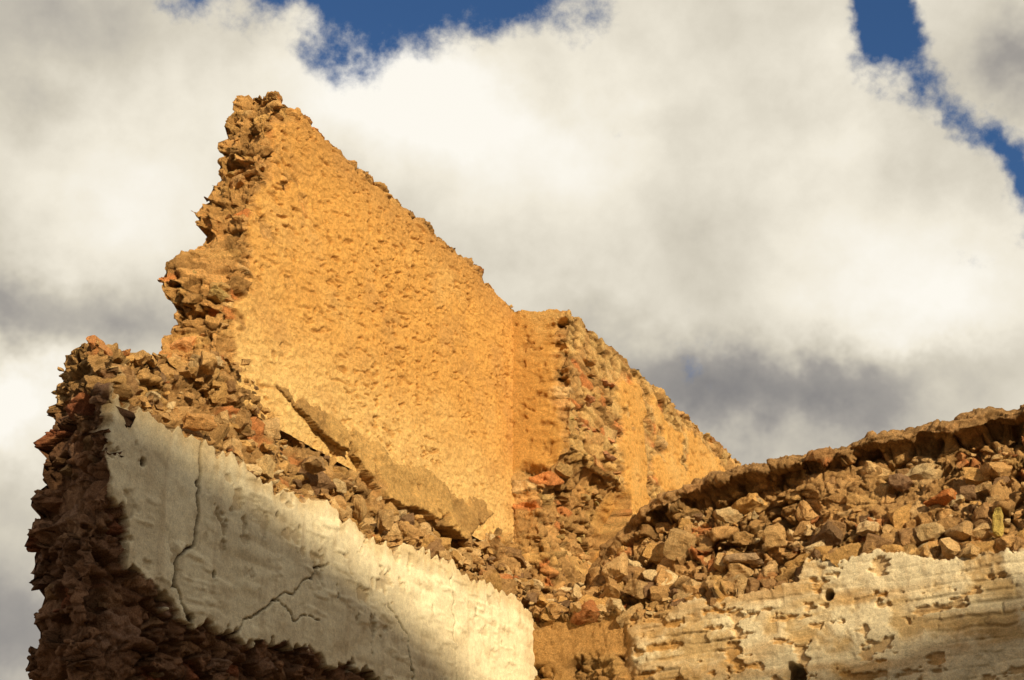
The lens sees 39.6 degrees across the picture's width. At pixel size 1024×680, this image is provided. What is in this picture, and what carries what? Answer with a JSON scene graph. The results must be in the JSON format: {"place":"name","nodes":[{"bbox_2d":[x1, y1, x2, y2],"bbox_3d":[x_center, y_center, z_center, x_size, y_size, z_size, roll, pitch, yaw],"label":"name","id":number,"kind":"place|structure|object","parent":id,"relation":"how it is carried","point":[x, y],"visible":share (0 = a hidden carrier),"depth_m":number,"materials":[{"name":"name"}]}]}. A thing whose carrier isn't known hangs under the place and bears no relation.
{"place":"outdoors","nodes":[
{"label":"outdoors","id":0,"kind":"place"},
{"bbox_2d":[0,0,1023,679],"label":"sky","id":1,"kind":"structure","parent":0,"point":[800,222],"materials":[{"name":"white"}]},
{"bbox_3d":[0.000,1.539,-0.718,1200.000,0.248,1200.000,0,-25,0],"label":"ground","id":2,"kind":"structure","parent":0,"visible":0},
{"bbox_2d":[24,342,538,679],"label":"plastered lower wall","id":3,"kind":"structure","parent":2,"relation":"on","point":[170,545],"depth_m":10.19,"materials":[{"name":"white paint"}]},
{"bbox_2d":[157,91,514,541],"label":"gable wall","id":4,"kind":"structure","parent":3,"relation":"on","point":[367,307],"depth_m":12.98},
{"bbox_2d":[32,100,1023,679],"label":"rubble","id":5,"kind":"object","parent":3,"relation":"on","point":[508,568],"visible":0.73,"depth_m":12.69,"materials":[{"name":"stone"}]},
{"bbox_2d":[182,412,1003,598],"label":"stones","id":6,"kind":"object","parent":5,"relation":"on","point":[678,542],"visible":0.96,"depth_m":12.57,"materials":[{"name":"brown stone"}]},
{"bbox_2d":[530,404,1023,679],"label":"broken side wall","id":7,"kind":"structure","parent":2,"relation":"on","point":[910,614],"depth_m":12.78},
{"bbox_2d":[511,309,740,605],"bbox_3d":[2.211,3.221,19.028,1.290,4.514,9.352,-12,-28,24],"label":"cross wall stub","id":8,"kind":"object","parent":7,"relation":"attached to","point":[661,444],"visible":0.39,"depth_m":15.97,"materials":[{"name":"orange stone"}]}
]}

